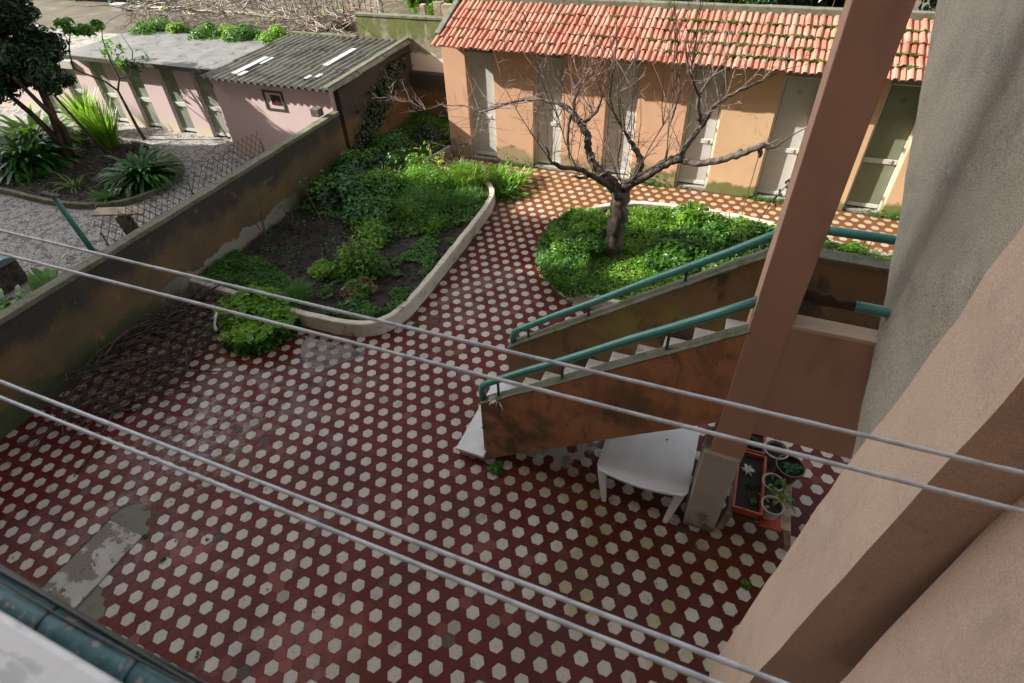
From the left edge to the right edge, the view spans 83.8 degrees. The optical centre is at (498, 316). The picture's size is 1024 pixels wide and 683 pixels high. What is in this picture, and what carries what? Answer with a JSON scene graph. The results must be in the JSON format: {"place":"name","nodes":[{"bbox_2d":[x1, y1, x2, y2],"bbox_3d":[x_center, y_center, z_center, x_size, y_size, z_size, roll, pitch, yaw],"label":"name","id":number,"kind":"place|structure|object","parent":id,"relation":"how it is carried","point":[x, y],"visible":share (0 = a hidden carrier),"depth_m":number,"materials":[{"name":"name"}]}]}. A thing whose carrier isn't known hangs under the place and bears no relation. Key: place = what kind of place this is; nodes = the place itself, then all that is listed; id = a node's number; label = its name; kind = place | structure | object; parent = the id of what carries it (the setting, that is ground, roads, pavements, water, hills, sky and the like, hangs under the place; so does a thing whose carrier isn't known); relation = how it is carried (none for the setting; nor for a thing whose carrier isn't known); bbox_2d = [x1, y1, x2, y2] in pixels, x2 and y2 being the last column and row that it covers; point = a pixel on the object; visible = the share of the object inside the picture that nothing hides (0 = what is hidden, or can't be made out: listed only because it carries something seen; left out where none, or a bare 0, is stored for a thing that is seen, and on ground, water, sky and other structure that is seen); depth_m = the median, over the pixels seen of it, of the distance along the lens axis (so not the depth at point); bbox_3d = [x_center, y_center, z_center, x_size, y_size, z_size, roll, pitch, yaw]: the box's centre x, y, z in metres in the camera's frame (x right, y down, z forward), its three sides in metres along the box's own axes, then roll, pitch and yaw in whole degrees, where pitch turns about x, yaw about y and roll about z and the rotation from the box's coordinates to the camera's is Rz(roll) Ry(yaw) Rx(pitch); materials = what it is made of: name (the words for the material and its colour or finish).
{"place":"outdoors","nodes":[
{"label":"outdoors","id":0,"kind":"place"},
{"bbox_2d":[0,130,177,202],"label":"soil","id":1,"kind":"structure","parent":0,"point":[79,170],"depth_m":21.49,"materials":[{"name":"soil"}]},
{"bbox_2d":[0,0,77,160],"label":"evergreen tree","id":2,"kind":"object","parent":1,"relation":"on","point":[31,54],"visible":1,"depth_m":20.41,"materials":[{"name":"green plant"}]},
{"bbox_2d":[0,123,86,185],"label":"strap leaf plant","id":3,"kind":"object","parent":1,"relation":"on","point":[14,156],"visible":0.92,"depth_m":21.82,"materials":[{"name":"plant"}]},
{"bbox_2d":[0,104,86,150],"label":"strap leaf plant","id":4,"kind":"object","parent":1,"relation":"on","point":[14,125],"visible":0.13,"depth_m":23.41,"materials":[{"name":"plant"}]},
{"bbox_2d":[50,83,101,132],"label":"iris","id":5,"kind":"object","parent":1,"relation":"on","point":[81,105],"visible":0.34,"depth_m":24.33,"materials":[{"name":"green plant"}]},
{"bbox_2d":[64,97,121,149],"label":"iris","id":6,"kind":"object","parent":1,"relation":"on","point":[101,129],"visible":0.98,"depth_m":22.85,"materials":[{"name":"green plant"}]},
{"bbox_2d":[53,16,148,139],"bbox_3d":[-15.166,-9.385,22.698,1.770,4.911,2.502,13,43,19],"label":"young tree","id":7,"kind":"object","parent":1,"relation":"on","point":[81,29],"visible":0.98,"depth_m":21.82,"materials":[{"name":"green plant"}]},
{"bbox_2d":[92,142,186,197],"bbox_3d":[-12.966,-5.213,20.816,3.254,1.542,3.319,13,43,19],"label":"strap leaf plant","id":8,"kind":"object","parent":1,"relation":"on","point":[143,171],"visible":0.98,"depth_m":20.45,"materials":[{"name":"plant"}]},
{"bbox_2d":[0,105,254,300],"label":"paving","id":9,"kind":"structure","parent":0,"point":[49,222],"depth_m":19.61,"materials":[{"name":"stone"}]},
{"bbox_2d":[0,251,27,294],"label":"storage chest","id":10,"kind":"object","parent":9,"relation":"on","point":[12,274],"visible":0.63,"depth_m":15.93,"materials":[{"name":"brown wood"}]},
{"bbox_2d":[0,251,67,310],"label":"arum","id":11,"kind":"object","parent":9,"relation":"on","point":[46,275],"visible":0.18,"depth_m":13.42,"materials":[{"name":"green plant"}]},
{"bbox_2d":[40,191,95,250],"bbox_3d":[-12.829,-2.796,17.037,0.799,1.915,0.185,13,43,19],"label":"green post","id":12,"kind":"object","parent":9,"relation":"on","point":[72,222],"visible":0.98,"depth_m":16.86,"materials":[{"name":"metal"}]},
{"bbox_2d":[0,125,184,209],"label":"planter kerb","id":13,"kind":"structure","parent":9,"relation":"on","point":[90,205],"depth_m":20.04,"materials":[{"name":"concrete"}]},
{"bbox_2d":[91,206,147,234],"bbox_3d":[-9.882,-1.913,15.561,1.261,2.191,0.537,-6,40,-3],"label":"stump table","id":14,"kind":"object","parent":9,"relation":"on","point":[106,211],"visible":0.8,"depth_m":14.92,"materials":[{"name":"brown wood"}]},
{"bbox_2d":[1,27,266,139],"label":"neighbour storerooms","id":15,"kind":"structure","parent":9,"relation":"on","point":[167,89],"depth_m":24.07,"materials":[{"name":"pink paint"}]},
{"bbox_2d":[87,61,128,121],"bbox_3d":[-17.082,-9.822,25.061,0.950,2.720,0.150,13,43,19],"label":"door","id":16,"kind":"structure","parent":15,"relation":"in","point":[97,68],"depth_m":25.05,"materials":[{"name":"paint"}]},
{"bbox_2d":[122,65,161,126],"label":"door","id":17,"kind":"structure","parent":15,"relation":"in","point":[136,83],"depth_m":24.44,"materials":[{"name":"paint"}]},
{"bbox_2d":[127,16,170,35],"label":"roof edge bush","id":18,"kind":"object","parent":15,"relation":"on","point":[151,26],"visible":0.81,"depth_m":26.28,"materials":[{"name":"green plant"}]},
{"bbox_2d":[156,68,195,131],"bbox_3d":[-13.349,-8.945,23.758,0.950,2.720,0.150,13,43,19],"label":"door","id":19,"kind":"structure","parent":15,"relation":"in","point":[167,77],"depth_m":23.76,"materials":[{"name":"paint"}]},
{"bbox_2d":[191,72,229,136],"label":"door","id":20,"kind":"structure","parent":15,"relation":"in","point":[206,92],"depth_m":23.19,"materials":[{"name":"paint"}]},
{"bbox_2d":[223,23,264,42],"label":"roof edge bush","id":21,"kind":"object","parent":15,"relation":"on","point":[244,33],"visible":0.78,"depth_m":24.31,"materials":[{"name":"green plant"}]},
{"bbox_2d":[0,111,346,439],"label":"party wall","id":22,"kind":"structure","parent":9,"relation":"on","point":[43,334],"depth_m":14.12,"materials":[{"name":"orange paint"}]},
{"bbox_2d":[93,132,265,245],"bbox_3d":[-8.264,-2.876,16.173,0.319,2.714,5.810,13,43,19],"label":"fence","id":23,"kind":"object","parent":9,"relation":"on","point":[191,191],"visible":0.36,"depth_m":15.42,"materials":[{"name":"metal"}]},
{"bbox_2d":[198,31,414,156],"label":"corrugated shed","id":24,"kind":"structure","parent":9,"relation":"on","point":[272,93],"depth_m":20.93,"materials":[{"name":"pink paint"}]},
{"bbox_2d":[353,51,413,153],"bbox_3d":[-4.502,-7.825,21.445,0.301,2.586,6.181,13,43,19],"label":"climbing creeper","id":25,"kind":"object","parent":24,"relation":"attached to","point":[376,116],"visible":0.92,"depth_m":21.40,"materials":[{"name":"green plant"}]},
{"bbox_2d":[26,0,449,97],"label":"terrace","id":26,"kind":"structure","parent":0,"point":[51,11],"depth_m":30.36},
{"bbox_2d":[72,0,409,42],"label":"vine","id":27,"kind":"object","parent":26,"relation":"on","point":[338,23],"visible":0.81,"depth_m":26.29,"materials":[{"name":"plant"}]},
{"bbox_2d":[0,395,721,682],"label":"clothes line","id":28,"kind":"object","parent":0,"point":[641,653],"visible":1,"depth_m":1.29,"materials":[{"name":"plastic"}]},
{"bbox_2d":[238,124,489,327],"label":"soil","id":29,"kind":"structure","parent":0,"point":[384,297],"depth_m":16.43,"materials":[{"name":"soil"}]},
{"bbox_2d":[197,249,291,296],"bbox_3d":[-6.688,-1.157,15.562,2.788,0.351,1.579,13,43,19],"label":"leafy groundcover","id":30,"kind":"object","parent":29,"relation":"on","point":[234,261],"visible":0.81,"depth_m":15.58,"materials":[{"name":"green plant"}]},
{"bbox_2d":[268,271,318,309],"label":"bush","id":31,"kind":"object","parent":29,"relation":"on","point":[301,288],"visible":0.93,"depth_m":14.54,"materials":[{"name":"green plant"}]},
{"bbox_2d":[301,173,343,212],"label":"bush","id":32,"kind":"object","parent":29,"relation":"on","point":[331,180],"visible":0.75,"depth_m":18.20,"materials":[{"name":"green plant"}]},
{"bbox_2d":[306,258,345,281],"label":"bush","id":33,"kind":"object","parent":29,"relation":"on","point":[321,268],"visible":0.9,"depth_m":15.29,"materials":[{"name":"green plant"}]},
{"bbox_2d":[329,165,379,202],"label":"bush","id":34,"kind":"object","parent":29,"relation":"on","point":[358,183],"visible":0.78,"depth_m":18.17,"materials":[{"name":"green plant"}]},
{"bbox_2d":[331,147,380,178],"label":"bush","id":35,"kind":"object","parent":29,"relation":"on","point":[352,157],"visible":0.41,"depth_m":19.20,"materials":[{"name":"green plant"}]},
{"bbox_2d":[339,275,377,300],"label":"bush","id":36,"kind":"object","parent":29,"relation":"on","point":[352,288],"visible":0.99,"depth_m":14.63,"materials":[{"name":"green plant"}]},
{"bbox_2d":[332,229,390,281],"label":"bush","id":37,"kind":"object","parent":29,"relation":"on","point":[355,261],"visible":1,"depth_m":15.04,"materials":[{"name":"green plant"}]},
{"bbox_2d":[343,206,390,237],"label":"bush","id":38,"kind":"object","parent":29,"relation":"on","point":[365,223],"visible":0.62,"depth_m":16.96,"materials":[{"name":"green plant"}]},
{"bbox_2d":[341,190,398,226],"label":"bush","id":39,"kind":"object","parent":29,"relation":"on","point":[364,204],"visible":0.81,"depth_m":17.34,"materials":[{"name":"green plant"}]},
{"bbox_2d":[289,233,455,320],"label":"weeds","id":40,"kind":"object","parent":29,"relation":"on","point":[364,308],"visible":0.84,"depth_m":15.20,"materials":[{"name":"green plant"}]},
{"bbox_2d":[361,224,395,248],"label":"bush","id":41,"kind":"object","parent":29,"relation":"on","point":[381,235],"visible":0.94,"depth_m":16.49,"materials":[{"name":"green plant"}]},
{"bbox_2d":[364,158,415,201],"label":"bush","id":42,"kind":"object","parent":29,"relation":"on","point":[392,183],"visible":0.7,"depth_m":18.25,"materials":[{"name":"green plant"}]},
{"bbox_2d":[367,148,412,176],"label":"bush","id":43,"kind":"object","parent":29,"relation":"on","point":[391,158],"visible":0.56,"depth_m":19.45,"materials":[{"name":"green plant"}]},
{"bbox_2d":[295,169,489,239],"bbox_3d":[-3.244,-3.908,18.594,5.814,0.399,4.346,13,43,19],"label":"leafy groundcover","id":44,"kind":"object","parent":29,"relation":"on","point":[454,211],"visible":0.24,"depth_m":17.67,"materials":[{"name":"green plant"}]},
{"bbox_2d":[366,129,419,157],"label":"bush","id":45,"kind":"object","parent":29,"relation":"on","point":[384,144],"visible":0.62,"depth_m":20.91,"materials":[{"name":"green plant"}]},
{"bbox_2d":[354,11,447,118],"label":"back wall","id":46,"kind":"structure","parent":29,"relation":"on","point":[426,77],"depth_m":22.64,"materials":[{"name":"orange paint"}]},
{"bbox_2d":[366,112,450,159],"bbox_3d":[-3.074,-6.793,21.987,2.915,0.395,4.889,13,43,19],"label":"ivy carpet","id":47,"kind":"object","parent":29,"relation":"on","point":[407,129],"visible":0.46,"depth_m":22.57,"materials":[{"name":"green plant"}]},
{"bbox_2d":[390,187,445,219],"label":"bush","id":48,"kind":"object","parent":29,"relation":"on","point":[429,205],"visible":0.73,"depth_m":17.38,"materials":[{"name":"green plant"}]},
{"bbox_2d":[388,180,453,221],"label":"bush","id":49,"kind":"object","parent":29,"relation":"on","point":[438,198],"visible":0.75,"depth_m":17.63,"materials":[{"name":"green plant"}]},
{"bbox_2d":[403,163,451,194],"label":"bush","id":50,"kind":"object","parent":29,"relation":"on","point":[410,176],"visible":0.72,"depth_m":18.46,"materials":[{"name":"green plant"}]},
{"bbox_2d":[403,208,454,236],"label":"bush","id":51,"kind":"object","parent":29,"relation":"on","point":[431,220],"visible":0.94,"depth_m":16.89,"materials":[{"name":"green plant"}]},
{"bbox_2d":[409,121,449,145],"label":"bush","id":52,"kind":"object","parent":29,"relation":"on","point":[420,133],"visible":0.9,"depth_m":21.95,"materials":[{"name":"green plant"}]},
{"bbox_2d":[441,182,489,209],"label":"bush","id":53,"kind":"object","parent":29,"relation":"on","point":[461,192],"visible":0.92,"depth_m":18.12,"materials":[{"name":"green plant"}]},
{"bbox_2d":[441,156,494,191],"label":"bush","id":54,"kind":"object","parent":29,"relation":"on","point":[465,173],"visible":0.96,"depth_m":18.89,"materials":[{"name":"green plant"}]},
{"bbox_2d":[0,379,788,682],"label":"clothes line","id":55,"kind":"object","parent":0,"point":[683,645],"visible":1,"depth_m":1.30,"materials":[{"name":"plastic"}]},
{"bbox_2d":[0,156,898,682],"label":"courtyard floor","id":56,"kind":"structure","parent":0,"point":[538,520],"depth_m":10.15,"materials":[{"name":"red tile"}]},
{"bbox_2d":[42,521,142,608],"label":"manhole slab","id":57,"kind":"structure","parent":56,"relation":"on","point":[82,573],"depth_m":9.69,"materials":[{"name":"concrete"}]},
{"bbox_2d":[76,503,150,620],"bbox_3d":[-6.656,4.422,9.495,1.740,0.027,2.700,13,43,19],"label":"mortar patch","id":58,"kind":"object","parent":56,"relation":"on","point":[134,517],"visible":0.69,"depth_m":10.21,"materials":[{"name":"concrete"}]},
{"bbox_2d":[22,271,252,450],"bbox_3d":[-7.487,0.567,13.482,3.451,0.906,6.947,13,43,19],"label":"brush pile","id":59,"kind":"object","parent":56,"relation":"on","point":[152,324],"visible":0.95,"depth_m":13.13,"materials":[{"name":"brown wood"}]},
{"bbox_2d":[193,301,308,357],"bbox_3d":[-6.025,0.081,14.167,2.826,0.578,2.274,13,43,19],"label":"nasturtium","id":60,"kind":"object","parent":56,"relation":"on","point":[253,321],"visible":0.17,"depth_m":13.97,"materials":[{"name":"green plant"}]},
{"bbox_2d":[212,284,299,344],"bbox_3d":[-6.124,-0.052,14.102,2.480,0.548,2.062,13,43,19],"label":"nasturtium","id":61,"kind":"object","parent":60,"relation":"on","point":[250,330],"visible":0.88,"depth_m":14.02,"materials":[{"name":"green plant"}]},
{"bbox_2d":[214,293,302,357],"bbox_3d":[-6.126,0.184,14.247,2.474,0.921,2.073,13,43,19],"label":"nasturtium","id":62,"kind":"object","parent":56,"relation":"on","point":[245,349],"visible":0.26,"depth_m":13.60,"materials":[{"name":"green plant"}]},
{"bbox_2d":[299,333,364,369],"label":"puddle","id":63,"kind":"object","parent":56,"relation":"on","point":[317,352],"visible":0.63,"depth_m":13.54,"materials":[{"name":"white liquid"}]},
{"bbox_2d":[189,164,494,336],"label":"planter kerb","id":64,"kind":"structure","parent":56,"relation":"on","point":[402,312],"depth_m":14.64,"materials":[{"name":"concrete"}]},
{"bbox_2d":[486,162,533,201],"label":"bush","id":65,"kind":"object","parent":56,"relation":"on","point":[505,180],"visible":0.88,"depth_m":19.27,"materials":[{"name":"green plant"}]},
{"bbox_2d":[522,441,598,469],"bbox_3d":[1.122,2.472,11.285,1.600,0.029,1.050,13,43,19],"label":"mortar patch","id":66,"kind":"object","parent":56,"relation":"on","point":[563,456],"visible":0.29,"depth_m":11.03,"materials":[{"name":"concrete"}]},
{"bbox_2d":[597,426,699,523],"bbox_3d":[2.671,2.645,10.341,1.540,0.780,1.680,13,43,19],"label":"garden table","id":67,"kind":"object","parent":56,"relation":"on","point":[656,462],"visible":0.69,"depth_m":9.90,"materials":[{"name":"white plastic"}]},
{"bbox_2d":[456,226,896,461],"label":"staircase","id":68,"kind":"structure","parent":56,"relation":"on","point":[686,333],"depth_m":8.20,"materials":[{"name":"paint"}]},
{"bbox_2d":[545,201,892,309],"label":"planter kerb","id":69,"kind":"structure","parent":56,"relation":"on","point":[582,298],"depth_m":16.51,"materials":[{"name":"concrete"}]},
{"bbox_2d":[589,206,750,299],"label":"soil","id":70,"kind":"structure","parent":69,"relation":"in","point":[613,266],"depth_m":15.22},
{"bbox_2d":[533,205,580,298],"bbox_3d":[1.608,-1.906,15.793,1.294,0.483,4.090,3,40,7],"label":"clipped groundcover","id":71,"kind":"object","parent":70,"relation":"on","point":[549,278],"visible":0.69,"depth_m":14.95,"materials":[{"name":"green plant"}]},
{"bbox_2d":[542,207,609,297],"bbox_3d":[2.205,-2.068,15.617,2.140,0.779,4.419,9,41,14],"label":"clipped groundcover","id":72,"kind":"object","parent":70,"relation":"on","point":[566,271],"visible":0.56,"depth_m":15.01,"materials":[{"name":"green plant"}]},
{"bbox_2d":[542,207,609,281],"bbox_3d":[2.254,-2.200,15.632,1.985,0.626,3.825,13,43,19],"label":"clipped groundcover","id":73,"kind":"object","parent":70,"relation":"on","point":[553,231],"visible":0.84,"depth_m":15.68,"materials":[{"name":"green plant"}]},
{"bbox_2d":[362,0,834,258],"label":"fruit tree","id":74,"kind":"object","parent":70,"relation":"on","point":[619,210],"visible":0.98,"depth_m":13.29,"materials":[{"name":"brown plant"}]},
{"bbox_2d":[590,244,642,299],"bbox_3d":[3.006,-1.181,15.003,1.582,0.134,2.476,13,43,19],"label":"clover","id":75,"kind":"object","parent":70,"relation":"on","point":[618,265],"visible":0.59,"depth_m":15.05,"materials":[{"name":"green plant"}]},
{"bbox_2d":[672,200,710,227],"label":"shrub","id":76,"kind":"object","parent":70,"relation":"on","point":[690,212],"visible":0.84,"depth_m":16.27,"materials":[{"name":"green plant"}]},
{"bbox_2d":[579,205,888,300],"bbox_3d":[7.399,-0.994,14.431,10.458,0.365,5.079,13,43,19],"label":"clover","id":77,"kind":"object","parent":70,"relation":"on","point":[628,242],"visible":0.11,"depth_m":16.08,"materials":[{"name":"green plant"}]},
{"bbox_2d":[641,211,845,277],"bbox_3d":[6.428,-1.642,14.993,4.882,1.069,3.287,13,43,19],"label":"leafy groundcover","id":78,"kind":"object","parent":70,"relation":"on","point":[670,241],"visible":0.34,"depth_m":15.12,"materials":[{"name":"green plant"}]},
{"bbox_2d":[629,205,891,289],"bbox_3d":[7.547,-0.974,14.281,10.346,0.364,5.308,13,43,19],"label":"clover","id":79,"kind":"object","parent":70,"relation":"on","point":[649,230],"visible":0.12,"depth_m":16.47,"materials":[{"name":"green plant"}]},
{"bbox_2d":[717,464,791,551],"bbox_3d":[4.552,3.028,9.942,1.168,0.540,1.688,13,43,19],"label":"plant stand","id":80,"kind":"object","parent":56,"relation":"on","point":[785,521],"visible":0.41,"depth_m":9.43,"materials":[{"name":"grey wood"}]},
{"bbox_2d":[732,451,766,520],"bbox_3d":[4.154,2.824,9.518,0.456,0.340,1.196,13,43,19],"label":"flower box","id":81,"kind":"object","parent":80,"relation":"on","point":[749,485],"visible":0.91,"depth_m":9.39,"materials":[{"name":"red plastic"}]},
{"bbox_2d":[758,491,782,532],"bbox_3d":[4.482,3.086,9.406,0.330,0.055,0.980,13,43,19],"label":"tray","id":82,"kind":"object","parent":80,"relation":"on","point":[774,525],"visible":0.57,"depth_m":9.11,"materials":[{"name":"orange plastic"}]},
{"bbox_2d":[758,493,784,520],"bbox_3d":[4.348,3.066,9.170,0.367,0.289,0.420,8,41,13],"label":"flowerpot","id":83,"kind":"object","parent":82,"relation":"on","point":[773,507],"visible":0.95,"depth_m":9.09,"materials":[{"name":"white plastic"}]},
{"bbox_2d":[762,472,794,512],"bbox_3d":[4.526,2.889,9.318,0.414,0.560,0.719,-3,40,0],"label":"flowerpot","id":84,"kind":"object","parent":80,"relation":"on","point":[775,484],"visible":0.96,"depth_m":9.36,"materials":[{"name":"white plastic"}]},
{"bbox_2d":[775,454,805,483],"bbox_3d":[4.915,2.630,9.704,0.472,0.332,0.472,13,43,19],"label":"flowerpot","id":85,"kind":"object","parent":80,"relation":"on","point":[790,469],"visible":0.97,"depth_m":9.61,"materials":[{"name":"brown plastic"}]},
{"bbox_2d":[683,0,915,532],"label":"pillar","id":86,"kind":"structure","parent":56,"relation":"on","point":[866,43],"depth_m":5.87,"materials":[{"name":"paint"}]},
{"bbox_2d":[709,225,1023,682],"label":"wing pier","id":87,"kind":"structure","parent":56,"relation":"on","point":[872,579],"depth_m":3.12,"materials":[{"name":"paint"}]},
{"bbox_2d":[5,0,932,436],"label":"ground","id":88,"kind":"structure","parent":0,"point":[917,2],"depth_m":21.27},
{"bbox_2d":[430,0,934,218],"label":"storeroom row","id":89,"kind":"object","parent":88,"relation":"on","point":[772,108],"visible":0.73,"depth_m":17.40,"materials":[{"name":"orange paint"}]},
{"bbox_2d":[467,52,496,155],"bbox_3d":[-0.533,-7.376,20.117,0.994,3.680,0.141,13,43,19],"label":"door","id":90,"kind":"structure","parent":89,"relation":"in","point":[480,65],"depth_m":19.95,"materials":[{"name":"paint"}]},
{"bbox_2d":[535,57,562,163],"bbox_3d":[1.698,-6.851,19.338,0.994,3.680,0.141,13,43,19],"label":"door","id":91,"kind":"structure","parent":89,"relation":"in","point":[540,156],"depth_m":19.29,"materials":[{"name":"paint"}]},
{"bbox_2d":[603,62,641,175],"bbox_3d":[3.965,-6.319,18.546,0.994,3.680,0.141,13,43,19],"label":"door","id":92,"kind":"structure","parent":89,"relation":"in","point":[613,142],"depth_m":18.51,"materials":[{"name":"paint"}]},
{"bbox_2d":[675,69,729,186],"bbox_3d":[6.269,-5.777,17.742,0.994,3.680,0.141,13,43,19],"label":"door","id":93,"kind":"structure","parent":89,"relation":"in","point":[700,148],"depth_m":17.71,"materials":[{"name":"paint"}]},
{"bbox_2d":[754,76,821,195],"bbox_3d":[8.537,-5.244,16.950,0.994,3.680,0.141,13,43,19],"label":"door","id":94,"kind":"structure","parent":89,"relation":"in","point":[799,94],"depth_m":16.82,"materials":[{"name":"paint"}]},
{"bbox_2d":[844,83,920,210],"bbox_3d":[10.896,-4.689,16.126,0.994,3.680,0.141,13,43,19],"label":"door","id":95,"kind":"structure","parent":89,"relation":"in","point":[899,113],"depth_m":16.07,"materials":[{"name":"green paint"}]},
{"bbox_2d":[745,0,843,6],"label":"background tree","id":96,"kind":"object","parent":88,"relation":"on","point":[824,3],"visible":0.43,"depth_m":21.46,"materials":[{"name":"green plant"}]},
{"bbox_2d":[0,252,1023,514],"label":"clothes line","id":97,"kind":"object","parent":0,"point":[836,464],"visible":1,"depth_m":1.62,"materials":[{"name":"plastic"}]},
{"bbox_2d":[0,229,1023,475],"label":"clothes line","id":98,"kind":"object","parent":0,"point":[872,437],"visible":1,"depth_m":1.72,"materials":[{"name":"plastic"}]},
{"bbox_2d":[851,0,1023,458],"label":"wall","id":99,"kind":"structure","parent":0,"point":[961,222],"depth_m":5.34,"materials":[{"name":"paint"}]},
{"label":"apartment building","id":100,"kind":"object","parent":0,"visible":0},
{"bbox_2d":[0,611,120,682],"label":"window sill","id":101,"kind":"structure","parent":100,"relation":"attached to","point":[28,655],"depth_m":0.62,"materials":[{"name":"stone"}]},
{"bbox_2d":[0,574,177,682],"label":"sill rail","id":102,"kind":"object","parent":101,"relation":"attached to","point":[117,665],"visible":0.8,"depth_m":0.72,"materials":[{"name":"metal"}]},
{"bbox_2d":[0,579,185,682],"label":"cable","id":103,"kind":"object","parent":102,"relation":"on","point":[140,660],"visible":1,"depth_m":0.72,"materials":[{"name":"black plastic"}]},
{"bbox_2d":[0,567,196,682],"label":"cable","id":104,"kind":"object","parent":102,"relation":"attached to","point":[110,635],"visible":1,"depth_m":0.74,"materials":[{"name":"black plastic"}]},
{"bbox_2d":[0,564,208,682],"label":"cable","id":105,"kind":"object","parent":102,"relation":"attached to","point":[184,672],"visible":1,"depth_m":0.72,"materials":[{"name":"black plastic"}]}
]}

